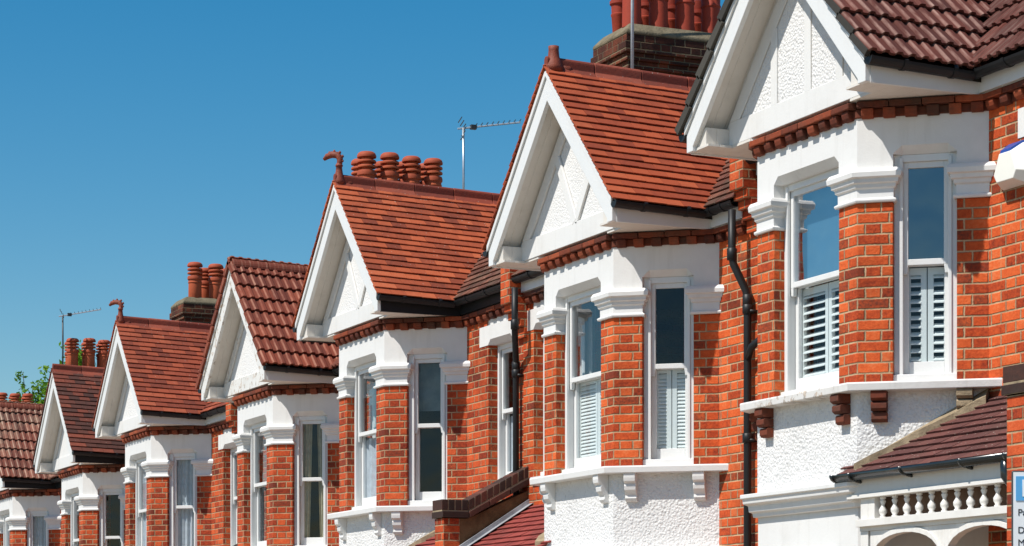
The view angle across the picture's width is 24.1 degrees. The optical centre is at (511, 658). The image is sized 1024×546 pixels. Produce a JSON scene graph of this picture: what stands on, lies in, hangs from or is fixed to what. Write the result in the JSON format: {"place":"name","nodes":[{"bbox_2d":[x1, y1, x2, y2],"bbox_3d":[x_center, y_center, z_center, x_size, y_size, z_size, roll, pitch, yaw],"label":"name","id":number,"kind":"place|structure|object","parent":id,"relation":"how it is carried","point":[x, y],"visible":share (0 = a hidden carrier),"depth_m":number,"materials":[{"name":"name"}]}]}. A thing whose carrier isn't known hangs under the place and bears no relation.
{"place":"outdoors","nodes":[
{"label":"outdoors","id":0,"kind":"place"},
{"bbox_2d":[0,0,724,403],"label":"sky","id":1,"kind":"structure","parent":0,"point":[141,141],"materials":[{"name":"blue"}]},
{"bbox_3d":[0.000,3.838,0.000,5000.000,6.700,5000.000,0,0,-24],"label":"ground","id":2,"kind":"structure","parent":0,"visible":0},
{"bbox_2d":[8,365,49,403],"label":"tree","id":3,"kind":"object","parent":2,"relation":"on","point":[43,390],"visible":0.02,"depth_m":75.56,"materials":[{"name":"green plant"}]},
{"bbox_2d":[0,400,61,545],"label":"terraced house","id":4,"kind":"structure","parent":2,"relation":"on","point":[30,511],"depth_m":41.72,"materials":[{"name":"white paint"}]},
{"bbox_2d":[3,513,9,545],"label":"window","id":5,"kind":"structure","parent":4,"relation":"in","point":[6,534],"depth_m":42.81,"materials":[{"name":"white paint"}]},
{"bbox_2d":[0,392,32,402],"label":"chimney stack","id":6,"kind":"object","parent":4,"relation":"on","point":[25,398],"visible":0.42,"depth_m":57.87,"materials":[{"name":"ceramic"}]},
{"bbox_2d":[27,511,48,545],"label":"window","id":7,"kind":"structure","parent":4,"relation":"in","point":[37,532],"depth_m":41.79,"materials":[{"name":"white paint"}]},
{"bbox_2d":[59,340,95,365],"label":"tree","id":8,"kind":"object","parent":2,"relation":"on","point":[79,359],"visible":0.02,"depth_m":77.88,"materials":[{"name":"green plant"}]},
{"bbox_2d":[32,363,124,545],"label":"terraced house","id":9,"kind":"structure","parent":2,"relation":"on","point":[78,458],"depth_m":37.37,"materials":[{"name":"white paint"}]},
{"bbox_2d":[71,492,78,545],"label":"window","id":10,"kind":"structure","parent":9,"relation":"in","point":[74,507],"depth_m":38.23,"materials":[{"name":"white paint"}]},
{"bbox_2d":[64,338,109,367],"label":"chimney stack","id":11,"kind":"object","parent":9,"relation":"on","point":[87,354],"visible":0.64,"depth_m":49.40,"materials":[{"name":"ceramic"}]},
{"bbox_2d":[59,307,100,363],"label":"television aerial","id":12,"kind":"object","parent":11,"relation":"on","point":[68,314],"visible":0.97,"depth_m":49.10,"materials":[{"name":"metal"}]},
{"bbox_2d":[99,489,123,545],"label":"window","id":13,"kind":"structure","parent":9,"relation":"in","point":[103,539],"depth_m":37.16,"materials":[{"name":"white paint"}]},
{"bbox_2d":[91,299,237,545],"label":"terraced house","id":14,"kind":"structure","parent":2,"relation":"on","point":[166,425],"depth_m":33.60,"materials":[{"name":"brick"}]},
{"bbox_2d":[136,457,146,545],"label":"window","id":15,"kind":"structure","parent":14,"relation":"in","point":[141,483],"depth_m":34.64,"materials":[{"name":"white paint"}]},
{"bbox_2d":[169,453,196,545],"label":"window","id":16,"kind":"structure","parent":14,"relation":"in","point":[183,480],"depth_m":33.62,"materials":[{"name":"white paint"}]},
{"bbox_2d":[169,262,224,323],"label":"chimney stack","id":17,"kind":"object","parent":14,"relation":"on","point":[197,304],"visible":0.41,"depth_m":40.97,"materials":[{"name":"ceramic"}]},
{"bbox_2d":[231,448,236,545],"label":"window","id":18,"kind":"structure","parent":14,"relation":"in","point":[233,455],"depth_m":32.84,"materials":[{"name":"white paint"}]},
{"bbox_2d":[195,256,338,545],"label":"terraced house","id":19,"kind":"structure","parent":2,"relation":"on","point":[266,376],"depth_m":28.74,"materials":[{"name":"brick"}]},
{"bbox_2d":[251,421,266,545],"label":"window","id":20,"kind":"structure","parent":19,"relation":"in","point":[256,485],"depth_m":29.72,"materials":[{"name":"white paint"}]},
{"bbox_2d":[293,416,327,545],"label":"window","id":21,"kind":"structure","parent":19,"relation":"in","point":[303,479],"depth_m":28.67,"materials":[{"name":"white paint"}]},
{"bbox_2d":[291,150,528,545],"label":"terraced house","id":22,"kind":"structure","parent":2,"relation":"on","point":[399,304],"depth_m":25.27,"materials":[{"name":"red brick"}]},
{"bbox_2d":[352,361,375,509],"bbox_3d":[-1.503,-2.382,25.983,0.157,1.646,0.918,0,0,-24],"label":"window","id":23,"kind":"structure","parent":22,"relation":"in","point":[365,450],"depth_m":26.32,"materials":[{"name":"white paint"}]},
{"bbox_2d":[351,151,442,186],"bbox_3d":[-1.589,-3.240,32.969,1.550,7.299,0.800,0,0,-24],"label":"chimney stack","id":24,"kind":"object","parent":22,"relation":"on","point":[410,169],"visible":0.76,"depth_m":32.74,"materials":[{"name":"ceramic"}]},
{"bbox_2d":[408,353,446,504],"bbox_3d":[-0.865,-2.414,25.261,0.448,1.621,0.145,0,0,16],"label":"window","id":25,"kind":"structure","parent":22,"relation":"in","point":[427,390],"depth_m":25.27,"materials":[{"name":"white paint"}]},
{"bbox_2d":[457,117,520,188],"bbox_3d":[-0.314,-6.652,32.937,0.878,1.505,0.340,0,0,-9],"label":"television aerial","id":26,"kind":"object","parent":22,"relation":"on","point":[471,127],"visible":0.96,"depth_m":32.87,"materials":[{"name":"metal"}]},
{"bbox_2d":[498,342,512,478],"bbox_3d":[0.022,-2.455,24.309,0.157,1.500,0.628,0,0,-24],"label":"window","id":27,"kind":"structure","parent":22,"relation":"in","point":[505,422],"depth_m":24.52,"materials":[{"name":"white paint"}]},
{"bbox_2d":[459,45,757,545],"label":"terraced house","id":28,"kind":"structure","parent":2,"relation":"on","point":[616,221],"depth_m":20.37,"materials":[{"name":"red brick"}]},
{"bbox_2d":[540,330,543,475],"bbox_3d":[0.476,-2.477,23.291,0.157,1.500,0.628,0,0,-24],"label":"window","id":29,"kind":"structure","parent":28,"relation":"in","point":[541,473],"depth_m":23.54,"materials":[{"name":"white paint"}]},
{"bbox_2d":[562,286,600,472],"bbox_3d":[0.706,-2.426,21.039,0.165,1.601,0.918,0,0,-24],"label":"window","id":30,"kind":"structure","parent":28,"relation":"in","point":[582,404],"depth_m":21.36,"materials":[{"name":"white paint"}]},
{"bbox_2d":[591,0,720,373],"bbox_3d":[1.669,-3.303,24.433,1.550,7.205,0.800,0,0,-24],"label":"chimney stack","id":31,"kind":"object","parent":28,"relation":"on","point":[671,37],"visible":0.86,"depth_m":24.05,"materials":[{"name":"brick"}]},
{"bbox_2d":[631,0,633,68],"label":"television aerial","id":32,"kind":"object","parent":31,"relation":"attached to","point":[632,34],"visible":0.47,"depth_m":23.71,"materials":[{"name":"paint"}]},
{"bbox_2d":[643,276,693,464],"bbox_3d":[1.343,-2.426,20.325,0.448,1.601,0.165,0,0,16],"label":"window","id":33,"kind":"structure","parent":28,"relation":"in","point":[668,394],"depth_m":20.33,"materials":[{"name":"white paint"}]},
{"bbox_2d":[674,0,1023,545],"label":"terraced house","id":34,"kind":"structure","parent":2,"relation":"on","point":[861,144],"depth_m":16.82,"materials":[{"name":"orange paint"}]},
{"bbox_2d":[781,167,838,394],"bbox_3d":[2.277,-2.739,17.539,0.185,1.621,0.918,0,0,-24],"label":"window","id":35,"kind":"structure","parent":34,"relation":"in","point":[820,220],"depth_m":17.80,"materials":[{"name":"white paint"}]},
{"bbox_2d":[894,152,956,380],"bbox_3d":[2.907,-2.729,16.824,0.448,1.601,0.172,0,0,16],"label":"window","id":36,"kind":"structure","parent":34,"relation":"in","point":[935,368],"depth_m":16.82,"materials":[{"name":"white paint"}]},
{"bbox_2d":[994,140,1023,190],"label":"alarm box","id":37,"kind":"object","parent":34,"relation":"attached to","point":[1009,172],"visible":1,"depth_m":16.22,"materials":[{"name":"white plastic"}]},
{"bbox_3d":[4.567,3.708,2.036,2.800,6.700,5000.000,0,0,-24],"label":"pavement","id":38,"kind":"structure","parent":0,"visible":0},
{"bbox_2d":[1011,471,1023,545],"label":"parking sign","id":39,"kind":"object","parent":38,"relation":"on","point":[1017,508],"visible":1,"depth_m":9.18,"materials":[{"name":"metal"}]}
]}

